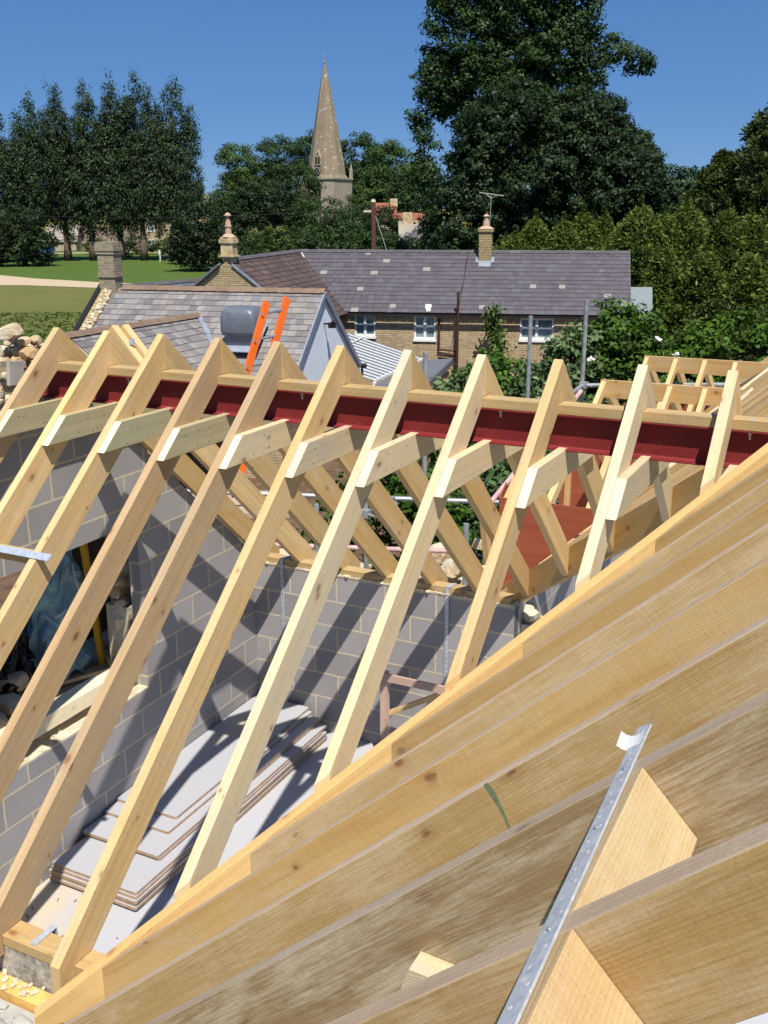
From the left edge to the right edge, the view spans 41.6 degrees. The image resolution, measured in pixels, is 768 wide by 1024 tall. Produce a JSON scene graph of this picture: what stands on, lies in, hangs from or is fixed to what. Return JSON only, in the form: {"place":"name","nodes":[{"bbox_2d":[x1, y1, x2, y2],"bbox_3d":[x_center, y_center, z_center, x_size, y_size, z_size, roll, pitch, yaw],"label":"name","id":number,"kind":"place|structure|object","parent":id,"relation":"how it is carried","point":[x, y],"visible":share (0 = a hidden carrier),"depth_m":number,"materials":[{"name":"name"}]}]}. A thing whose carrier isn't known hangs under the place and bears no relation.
{"place":"outdoors","nodes":[
{"label":"outdoors","id":0,"kind":"place"},
{"bbox_2d":[0,285,95,332],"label":"mown lawn","id":1,"kind":"structure","parent":0,"point":[30,299],"depth_m":83.92,"materials":[{"name":"green plant"}]},
{"bbox_2d":[0,275,131,287],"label":"path","id":2,"kind":"structure","parent":0,"point":[9,280],"depth_m":105.38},
{"bbox_2d":[64,241,366,477],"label":"slate house","id":3,"kind":"structure","parent":0,"point":[185,320],"depth_m":30.55,"materials":[{"name":"stone"}]},
{"bbox_2d":[220,305,268,352],"bbox_3d":[-4.055,-5.315,29.197,1.150,1.235,1.140,4,17,14],"label":"roof cowl","id":4,"kind":"object","parent":3,"relation":"on","point":[238,323],"visible":0.83,"depth_m":28.78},
{"bbox_2d":[0,233,457,344],"bbox_3d":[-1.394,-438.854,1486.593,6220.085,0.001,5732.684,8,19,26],"label":"ground","id":5,"kind":"structure","parent":0,"point":[82,267],"depth_m":127.31,"materials":[{"name":"green plant"}]},
{"bbox_2d":[0,113,32,262],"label":"poplar tree","id":6,"kind":"object","parent":5,"relation":"on","point":[11,188],"visible":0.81,"depth_m":141.92,"materials":[{"name":"green plant"}]},
{"bbox_2d":[0,86,58,253],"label":"poplar tree","id":7,"kind":"object","parent":5,"relation":"on","point":[28,139],"visible":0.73,"depth_m":142.10,"materials":[{"name":"green plant"}]},
{"bbox_2d":[0,201,60,265],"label":"broadleaf tree","id":8,"kind":"object","parent":5,"relation":"on","point":[31,240],"visible":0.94,"depth_m":134.85,"materials":[{"name":"green plant"}]},
{"bbox_2d":[0,311,81,338],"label":"long grass","id":9,"kind":"structure","parent":5,"relation":"on","point":[44,317],"depth_m":68.99,"materials":[{"name":"green plant"}]},
{"bbox_2d":[1,629,108,721],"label":"scaffold platform","id":10,"kind":"structure","parent":5,"relation":"on","point":[92,664],"depth_m":7.91,"materials":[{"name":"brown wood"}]},
{"bbox_2d":[0,623,35,695],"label":"bin bag","id":11,"kind":"object","parent":10,"relation":"on","point":[20,655],"visible":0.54,"depth_m":7.39,"materials":[{"name":"black plastic"}]},
{"bbox_2d":[27,549,95,680],"bbox_3d":[-2.500,0.786,7.698,0.568,1.142,0.647,8,19,26],"label":"rubble sack","id":12,"kind":"object","parent":10,"relation":"on","point":[49,612],"visible":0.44,"depth_m":7.56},
{"bbox_2d":[80,543,105,665],"bbox_3d":[-2.227,0.667,7.708,0.050,1.183,0.152,5,17,17],"label":"spirit level","id":13,"kind":"object","parent":10,"relation":"on","point":[85,557],"visible":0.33,"depth_m":7.79,"materials":[{"name":"yellow plastic"}]},
{"bbox_2d":[72,442,146,639],"bbox_3d":[-2.364,0.184,8.534,0.040,1.670,1.200,8,19,26],"label":"brown board","id":14,"kind":"object","parent":10,"relation":"on","point":[95,547],"depth_m":8.45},
{"bbox_2d":[36,80,85,260],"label":"poplar tree","id":15,"kind":"object","parent":5,"relation":"on","point":[51,114],"visible":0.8,"depth_m":145.95,"materials":[{"name":"green plant"}]},
{"bbox_2d":[51,76,125,260],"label":"poplar tree","id":16,"kind":"object","parent":5,"relation":"on","point":[82,155],"visible":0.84,"depth_m":146.88,"materials":[{"name":"green plant"}]},
{"bbox_2d":[0,323,178,600],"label":"rubble gable top","id":17,"kind":"structure","parent":5,"relation":"on","point":[16,346],"depth_m":6.42,"materials":[{"name":"stone"}]},
{"bbox_2d":[87,67,142,259],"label":"poplar tree","id":18,"kind":"object","parent":5,"relation":"on","point":[107,129],"visible":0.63,"depth_m":146.74,"materials":[{"name":"green plant"}]},
{"bbox_2d":[108,67,171,260],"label":"poplar tree","id":19,"kind":"object","parent":5,"relation":"on","point":[135,179],"visible":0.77,"depth_m":146.44,"materials":[{"name":"green plant"}]},
{"bbox_2d":[138,75,207,246],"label":"poplar tree","id":20,"kind":"object","parent":5,"relation":"on","point":[178,155],"visible":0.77,"depth_m":146.46,"materials":[{"name":"green plant"}]},
{"bbox_2d":[161,181,224,270],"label":"yew tree","id":21,"kind":"object","parent":5,"relation":"on","point":[193,252],"visible":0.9,"depth_m":122.27,"materials":[{"name":"green plant"}]},
{"bbox_2d":[204,141,279,248],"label":"broadleaf tree","id":22,"kind":"object","parent":5,"relation":"on","point":[239,177],"visible":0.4,"depth_m":165.57,"materials":[{"name":"green plant"}]},
{"bbox_2d":[206,174,322,255],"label":"broadleaf tree","id":23,"kind":"object","parent":5,"relation":"on","point":[245,201],"visible":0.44,"depth_m":141.61,"materials":[{"name":"green plant"}]},
{"bbox_2d":[258,224,297,253],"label":"bush","id":24,"kind":"object","parent":5,"relation":"on","point":[272,233],"visible":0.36,"depth_m":91.11,"materials":[{"name":"green plant"}]},
{"bbox_2d":[252,133,325,229],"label":"broadleaf tree","id":25,"kind":"object","parent":5,"relation":"on","point":[291,172],"visible":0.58,"depth_m":179.81,"materials":[{"name":"green plant"}]},
{"bbox_2d":[237,216,368,255],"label":"garden shrub","id":26,"kind":"object","parent":5,"relation":"on","point":[245,247],"visible":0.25,"depth_m":100.72,"materials":[{"name":"green plant"}]},
{"bbox_2d":[283,195,367,248],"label":"broadleaf tree","id":27,"kind":"object","parent":5,"relation":"on","point":[327,222],"visible":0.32,"depth_m":138.51,"materials":[{"name":"green plant"}]},
{"bbox_2d":[340,131,394,214],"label":"broadleaf tree","id":28,"kind":"object","parent":5,"relation":"on","point":[363,140],"visible":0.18,"depth_m":240.84,"materials":[{"name":"green plant"}]},
{"bbox_2d":[330,230,415,249],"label":"garden shrub","id":29,"kind":"object","parent":5,"relation":"on","point":[360,243],"visible":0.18,"depth_m":88.19,"materials":[{"name":"green plant"}]},
{"bbox_2d":[357,204,401,249],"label":"garden shrub","id":30,"kind":"object","parent":5,"relation":"on","point":[388,217],"visible":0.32,"depth_m":108.81,"materials":[{"name":"green plant"}]},
{"bbox_2d":[343,138,440,219],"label":"broadleaf tree","id":31,"kind":"object","parent":5,"relation":"on","point":[376,179],"visible":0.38,"depth_m":161.54,"materials":[{"name":"green plant"}]},
{"bbox_2d":[384,165,444,212],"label":"broadleaf tree","id":32,"kind":"object","parent":5,"relation":"on","point":[405,200],"visible":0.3,"depth_m":140.94,"materials":[{"name":"green plant"}]},
{"bbox_2d":[401,0,658,197],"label":"black poplar tree","id":33,"kind":"object","parent":5,"relation":"on","point":[484,55],"visible":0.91,"depth_m":75.07,"materials":[{"name":"green plant"}]},
{"bbox_2d":[520,208,549,249],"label":"conifer tree","id":34,"kind":"object","parent":5,"relation":"on","point":[535,231],"visible":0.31,"depth_m":50.00,"materials":[{"name":"green plant"}]},
{"bbox_2d":[409,75,677,249],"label":"chestnut tree","id":35,"kind":"object","parent":5,"relation":"on","point":[569,143],"visible":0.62,"depth_m":65.04,"materials":[{"name":"green plant"}]},
{"bbox_2d":[540,211,583,249],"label":"conifer tree","id":36,"kind":"object","parent":5,"relation":"on","point":[563,235],"visible":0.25,"depth_m":48.33,"materials":[{"name":"green plant"}]},
{"bbox_2d":[572,202,603,250],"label":"conifer tree","id":37,"kind":"object","parent":5,"relation":"on","point":[585,226],"visible":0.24,"depth_m":49.09,"materials":[{"name":"green plant"}]},
{"bbox_2d":[601,194,668,286],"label":"conifer tree","id":38,"kind":"object","parent":5,"relation":"on","point":[639,224],"visible":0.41,"depth_m":47.07,"materials":[{"name":"green plant"}]},
{"bbox_2d":[579,129,698,214],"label":"pine tree","id":39,"kind":"object","parent":5,"relation":"on","point":[681,182],"visible":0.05,"depth_m":74.58,"materials":[{"name":"green plant"}]},
{"bbox_2d":[631,203,688,286],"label":"conifer tree","id":40,"kind":"object","parent":5,"relation":"on","point":[665,218],"visible":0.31,"depth_m":47.63,"materials":[{"name":"green plant"}]},
{"bbox_2d":[660,192,709,273],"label":"conifer tree","id":41,"kind":"object","parent":5,"relation":"on","point":[691,224],"visible":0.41,"depth_m":47.75,"materials":[{"name":"green plant"}]},
{"bbox_2d":[672,147,764,223],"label":"conifer tree","id":42,"kind":"object","parent":5,"relation":"on","point":[705,191],"visible":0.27,"depth_m":52.50,"materials":[{"name":"green plant"}]},
{"bbox_2d":[697,198,747,284],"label":"conifer tree","id":43,"kind":"object","parent":5,"relation":"on","point":[725,237],"visible":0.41,"depth_m":45.84,"materials":[{"name":"green plant"}]},
{"bbox_2d":[704,103,767,230],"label":"conifer tree","id":44,"kind":"object","parent":5,"relation":"on","point":[753,158],"visible":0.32,"depth_m":50.09,"materials":[{"name":"green plant"}]},
{"bbox_2d":[726,205,767,284],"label":"conifer tree","id":45,"kind":"object","parent":5,"relation":"on","point":[755,232],"visible":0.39,"depth_m":46.04,"materials":[{"name":"green plant"}]},
{"bbox_2d":[223,296,290,495],"bbox_3d":[-1.353,-1.158,10.221,0.118,1.917,1.503,8,19,26],"label":"ladder","id":46,"kind":"object","parent":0,"point":[257,334],"visible":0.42,"depth_m":10.27,"materials":[{"name":"metal"}]},
{"bbox_2d":[0,395,622,608],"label":"garden earth","id":47,"kind":"structure","parent":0,"point":[333,469],"depth_m":24.94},
{"bbox_2d":[192,212,347,315],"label":"cottage wing","id":48,"kind":"structure","parent":47,"relation":"on","point":[287,269],"depth_m":39.28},
{"bbox_2d":[295,458,491,569],"bbox_3d":[0.200,1.489,12.412,4.565,4.727,2.160,1,17,3],"label":"garden shrub","id":49,"kind":"object","parent":47,"relation":"on","point":[393,481],"visible":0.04,"depth_m":11.74,"materials":[{"name":"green plant"}]},
{"bbox_2d":[419,363,484,511],"bbox_3d":[1.537,-0.300,18.207,2.551,4.795,2.100,0,17,0],"label":"garden shrub","id":50,"kind":"object","parent":47,"relation":"on","point":[449,385],"visible":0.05,"depth_m":17.47,"materials":[{"name":"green plant"}]},
{"bbox_2d":[300,214,630,392],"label":"stone cottage","id":51,"kind":"structure","parent":47,"relation":"on","point":[417,303],"depth_m":41.81,"materials":[{"name":"grey stone"}]},
{"bbox_2d":[413,316,435,341],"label":"window","id":52,"kind":"structure","parent":51,"relation":"in","point":[424,327],"depth_m":41.63,"materials":[{"name":"glass"}]},
{"bbox_2d":[479,299,516,394],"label":"climbing vine","id":53,"kind":"object","parent":51,"relation":"attached to","point":[496,337],"visible":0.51,"depth_m":40.21,"materials":[{"name":"green plant"}]},
{"bbox_2d":[519,318,553,341],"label":"window","id":54,"kind":"structure","parent":51,"relation":"in","point":[542,328],"depth_m":40.84,"materials":[{"name":"glass"}]},
{"bbox_2d":[456,450,558,561],"bbox_3d":[2.369,1.484,12.155,3.105,4.865,2.066,1,17,4],"label":"garden shrub","id":55,"kind":"object","parent":47,"relation":"on","point":[493,478],"visible":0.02,"depth_m":11.51,"materials":[{"name":"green plant"}]},
{"bbox_2d":[507,317,617,452],"bbox_3d":[4.795,-2.632,26.355,3.657,4.771,3.115,8,19,26],"label":"garden shrub","id":56,"kind":"object","parent":47,"relation":"on","point":[557,349],"visible":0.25,"depth_m":25.51,"materials":[{"name":"green plant"}]},
{"bbox_2d":[565,294,674,405],"bbox_3d":[6.368,-3.080,26.678,3.411,5.235,3.173,8,19,26],"label":"garden shrub","id":57,"kind":"object","parent":47,"relation":"on","point":[625,354],"visible":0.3,"depth_m":25.72,"materials":[{"name":"green plant"}]},
{"bbox_2d":[634,247,687,355],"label":"conifer tree","id":58,"kind":"object","parent":47,"relation":"on","point":[663,272],"visible":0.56,"depth_m":43.40,"materials":[{"name":"green plant"}]},
{"bbox_2d":[660,250,726,352],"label":"conifer tree","id":59,"kind":"object","parent":47,"relation":"on","point":[703,280],"visible":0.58,"depth_m":42.44,"materials":[{"name":"green plant"}]},
{"bbox_2d":[671,297,744,374],"bbox_3d":[12.649,-6.144,38.919,4.347,4.272,4.505,8,19,26],"label":"conifer tree","id":60,"kind":"object","parent":47,"relation":"on","point":[710,308],"visible":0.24,"depth_m":38.14,"materials":[{"name":"green plant"}]},
{"bbox_2d":[656,304,767,387],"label":"garden shrub","id":61,"kind":"object","parent":47,"relation":"on","point":[707,343],"visible":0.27,"depth_m":26.75,"materials":[{"name":"green plant"}]},
{"bbox_2d":[718,251,767,331],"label":"conifer tree","id":62,"kind":"object","parent":47,"relation":"on","point":[746,284],"visible":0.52,"depth_m":41.18,"materials":[{"name":"green plant"}]},
{"bbox_2d":[300,54,353,232],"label":"church","id":63,"kind":"structure","parent":0,"point":[326,160],"depth_m":218.89,"materials":[{"name":"stone"}]},
{"bbox_2d":[0,0,767,208],"label":"sky","id":64,"kind":"structure","parent":0,"point":[251,70],"materials":[{"name":"blue"}]},
{"bbox_2d":[347,333,422,385],"bbox_3d":[-1.017,-5.215,37.797,3.785,2.929,6.010,5,17,16],"label":"corrugated lean to","id":65,"kind":"object","parent":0,"point":[381,361],"visible":0.34,"depth_m":38.22,"materials":[{"name":"white paint"}]},
{"bbox_2d":[21,501,767,1023],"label":"floor","id":66,"kind":"structure","parent":0,"point":[289,793],"depth_m":6.75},
{"bbox_2d":[0,945,62,1023],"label":"block wall","id":67,"kind":"structure","parent":66,"relation":"on","point":[26,989],"depth_m":4.15,"materials":[{"name":"concrete"}]},
{"bbox_2d":[2,920,104,975],"bbox_3d":[-2.083,1.696,4.501,2.180,0.050,0.104,8,19,26],"label":"wall plate","id":68,"kind":"object","parent":67,"relation":"on","point":[20,936],"depth_m":4.16,"materials":[{"name":"brown wood"}]},
{"bbox_2d":[63,615,767,1023],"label":"jack rafter","id":69,"kind":"object","parent":67,"relation":"on","point":[719,679],"visible":0.59,"depth_m":2.31,"materials":[{"name":"brown"}]},
{"bbox_2d":[145,691,767,1023],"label":"jack rafter","id":70,"kind":"object","parent":67,"relation":"on","point":[710,779],"visible":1,"depth_m":1.83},
{"bbox_2d":[400,951,453,989],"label":"offcut block","id":71,"kind":"structure","parent":70,"relation":"attached to","point":[424,966],"depth_m":1.88,"materials":[{"name":"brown wood"}]},
{"bbox_2d":[327,822,767,1023],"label":"jack rafter","id":72,"kind":"object","parent":67,"relation":"on","point":[684,941],"depth_m":1.19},
{"bbox_2d":[518,929,642,1023],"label":"nogging","id":73,"kind":"object","parent":72,"relation":"attached to","point":[574,984],"visible":0.91,"depth_m":1.18,"materials":[{"name":"brown wood"}]},
{"bbox_2d":[568,768,696,912],"bbox_3d":[0.355,0.524,1.455,0.127,0.134,0.381,8,19,26],"label":"nogging","id":74,"kind":"object","parent":72,"relation":"attached to","point":[647,832],"visible":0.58,"depth_m":1.49,"materials":[{"name":"brown wood"}]},
{"bbox_2d":[497,723,651,1023],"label":"long strap","id":75,"kind":"object","parent":74,"relation":"on","point":[516,1004],"visible":1,"depth_m":1.33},
{"bbox_2d":[0,427,258,887],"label":"gable block wall","id":76,"kind":"structure","parent":66,"relation":"on","point":[234,686],"depth_m":7.41,"materials":[{"name":"concrete"}]},
{"bbox_2d":[0,666,110,738],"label":"pale sill timber","id":77,"kind":"object","parent":76,"relation":"on","point":[70,703],"visible":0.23,"depth_m":7.00,"materials":[{"name":"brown wood"}]},
{"bbox_2d":[49,695,326,910],"bbox_3d":[-1.363,2.106,7.735,0.764,0.224,2.560,8,19,26],"label":"chipboard stack","id":78,"kind":"object","parent":66,"relation":"on","point":[298,736],"visible":0.77,"depth_m":7.40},
{"bbox_2d":[255,548,541,743],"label":"block wall","id":79,"kind":"structure","parent":66,"relation":"on","point":[322,682],"depth_m":8.37,"materials":[{"name":"concrete"}]},
{"bbox_2d":[266,552,514,603],"bbox_3d":[-0.051,0.516,8.183,2.300,0.050,0.102,8,19,26],"label":"wall plate","id":80,"kind":"object","parent":79,"relation":"on","point":[438,586],"depth_m":8.12,"materials":[{"name":"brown wood"}]},
{"bbox_2d":[502,468,726,602],"bbox_3d":[1.485,0.119,6.198,0.048,2.347,3.361,-6,18,-18],"label":"valley rafter","id":81,"kind":"object","parent":79,"relation":"on","point":[635,526],"visible":0.56,"depth_m":6.18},
{"bbox_2d":[24,367,767,467],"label":"steel beam","id":82,"kind":"structure","parent":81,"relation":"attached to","point":[681,444],"depth_m":5.11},
{"bbox_2d":[0,327,279,553],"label":"rafter couple","id":83,"kind":"object","parent":82,"relation":"attached to","point":[23,410],"visible":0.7,"depth_m":6.18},
{"bbox_2d":[108,324,147,362],"bbox_3d":[-1.746,-1.049,7.462,0.676,0.634,0.134,10,19,30],"label":"doubled timber","id":84,"kind":"object","parent":83,"relation":"attached to","point":[126,336],"visible":0.38,"depth_m":7.46,"materials":[{"name":"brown wood"}]},
{"bbox_2d":[0,330,316,561],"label":"rafter couple","id":85,"kind":"object","parent":82,"relation":"attached to","point":[74,416],"visible":0.73,"depth_m":5.91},
{"bbox_2d":[0,334,359,669],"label":"rafter couple","id":86,"kind":"object","parent":82,"relation":"attached to","point":[128,423],"visible":0.78,"depth_m":5.57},
{"bbox_2d":[0,337,397,802],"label":"rafter couple","id":87,"kind":"object","parent":82,"relation":"attached to","point":[187,430],"visible":0.78,"depth_m":5.25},
{"bbox_2d":[0,341,447,956],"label":"rafter couple","id":88,"kind":"object","parent":82,"relation":"on","point":[248,437],"visible":0.79,"depth_m":4.88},
{"bbox_2d":[50,345,483,993],"bbox_3d":[-0.202,0.214,5.693,0.096,2.294,4.767,8,19,26],"label":"rafter couple","id":89,"kind":"object","parent":82,"relation":"attached to","point":[312,445],"visible":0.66,"depth_m":4.68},
{"bbox_2d":[174,349,528,900],"bbox_3d":[0.149,0.172,5.489,0.096,2.098,4.165,8,19,26],"label":"rafter couple","id":90,"kind":"object","parent":82,"relation":"attached to","point":[381,455],"visible":0.84,"depth_m":4.65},
{"bbox_2d":[31,360,767,432],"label":"ridge plate","id":91,"kind":"object","parent":82,"relation":"on","point":[696,419],"visible":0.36,"depth_m":5.03,"materials":[{"name":"brown wood"}]},
{"bbox_2d":[314,354,568,791],"bbox_3d":[0.512,0.048,5.260,0.096,1.730,3.350,8,19,26],"label":"rafter couple","id":92,"kind":"object","parent":91,"relation":"on","point":[458,464],"visible":0.77,"depth_m":4.63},
{"bbox_2d":[34,443,767,1023],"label":"valley rafter","id":93,"kind":"object","parent":82,"relation":"on","point":[76,995],"visible":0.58,"depth_m":4.03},
{"bbox_2d":[102,556,767,998],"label":"jack rafter","id":94,"kind":"object","parent":93,"relation":"attached to","point":[722,612],"visible":0.56,"depth_m":2.87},
{"bbox_2d":[250,523,767,873],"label":"jack rafter","id":95,"kind":"object","parent":93,"relation":"attached to","point":[734,560],"visible":0.44,"depth_m":3.21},
{"bbox_2d":[392,498,767,760],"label":"jack rafter","id":96,"kind":"object","parent":93,"relation":"attached to","point":[739,528],"visible":0.44,"depth_m":3.51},
{"bbox_2d":[523,479,767,656],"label":"jack rafter","id":97,"kind":"object","parent":93,"relation":"attached to","point":[735,509],"visible":0.45,"depth_m":3.78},
{"bbox_2d":[655,463,767,552],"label":"jack rafter","id":98,"kind":"object","parent":93,"relation":"attached to","point":[718,503],"visible":0.45,"depth_m":4.03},
{"bbox_2d":[445,359,614,690],"bbox_3d":[0.864,-0.073,5.039,0.096,1.374,2.562,8,19,26],"label":"rafter couple","id":99,"kind":"object","parent":82,"relation":"attached to","point":[538,474],"visible":0.82,"depth_m":4.55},
{"bbox_2d":[575,364,672,590],"bbox_3d":[1.224,-0.197,4.813,0.096,1.009,1.754,8,19,26],"label":"rafter couple","id":100,"kind":"object","parent":82,"relation":"attached to","point":[625,485],"visible":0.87,"depth_m":4.49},
{"bbox_2d":[700,370,741,494],"bbox_3d":[1.613,-0.338,4.649,0.096,0.647,1.095,8,19,26],"label":"rafter couple","id":101,"kind":"object","parent":82,"relation":"attached to","point":[730,407],"visible":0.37,"depth_m":4.39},
{"bbox_2d":[514,548,630,636],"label":"wing block wall","id":102,"kind":"structure","parent":66,"relation":"on","point":[546,601],"depth_m":8.51,"materials":[{"name":"concrete"}]},
{"bbox_2d":[545,525,591,559],"bbox_3d":[3.033,-0.504,11.636,0.100,0.048,8.590,8,19,26],"label":"wall plate","id":103,"kind":"object","parent":102,"relation":"on","point":[586,529],"depth_m":9.20,"materials":[{"name":"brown wood"}]},
{"bbox_2d":[499,455,675,590],"bbox_3d":[1.950,-0.129,8.337,1.474,1.317,1.864,8,19,26],"label":"dormer frame","id":104,"kind":"object","parent":103,"relation":"on","point":[573,512],"visible":0.1,"depth_m":7.82,"materials":[{"name":"red wood"}]},
{"bbox_2d":[593,379,752,413],"bbox_3d":[2.803,-0.620,9.962,1.474,1.317,1.864,8,19,26],"label":"dormer frame","id":105,"kind":"object","parent":103,"relation":"on","point":[666,395],"visible":0.27,"depth_m":9.77,"materials":[{"name":"brown wood"}]},
{"bbox_2d":[623,355,767,412],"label":"dormer frame","id":106,"kind":"object","parent":103,"relation":"on","point":[679,367],"visible":0.36,"depth_m":11.43,"materials":[{"name":"brown wood"}]},
{"bbox_2d":[380,670,444,741],"bbox_3d":[0.360,1.709,7.969,0.840,0.838,0.112,8,19,26],"label":"timber trestle","id":107,"kind":"object","parent":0,"point":[386,711],"visible":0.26,"depth_m":8.00,"materials":[{"name":"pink wood"}]},
{"bbox_2d":[375,358,452,388],"bbox_3d":[1.451,-4.546,37.714,1.480,1.680,5.566,7,18,23],"label":"slate porch","id":108,"kind":"object","parent":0,"point":[438,367],"visible":0.3,"depth_m":38.49,"materials":[{"name":"stone"}]},
{"bbox_2d":[398,212,452,248],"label":"grey roofed house","id":109,"kind":"structure","parent":0,"point":[407,227],"depth_m":95.51,"materials":[{"name":"stone"}]},
{"bbox_2d":[452,346,526,396],"bbox_3d":[2.768,-2.562,27.459,3.088,3.824,3.031,8,19,26],"label":"garden shrub","id":110,"kind":"object","parent":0,"point":[502,364],"visible":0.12,"depth_m":26.60,"materials":[{"name":"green plant"}]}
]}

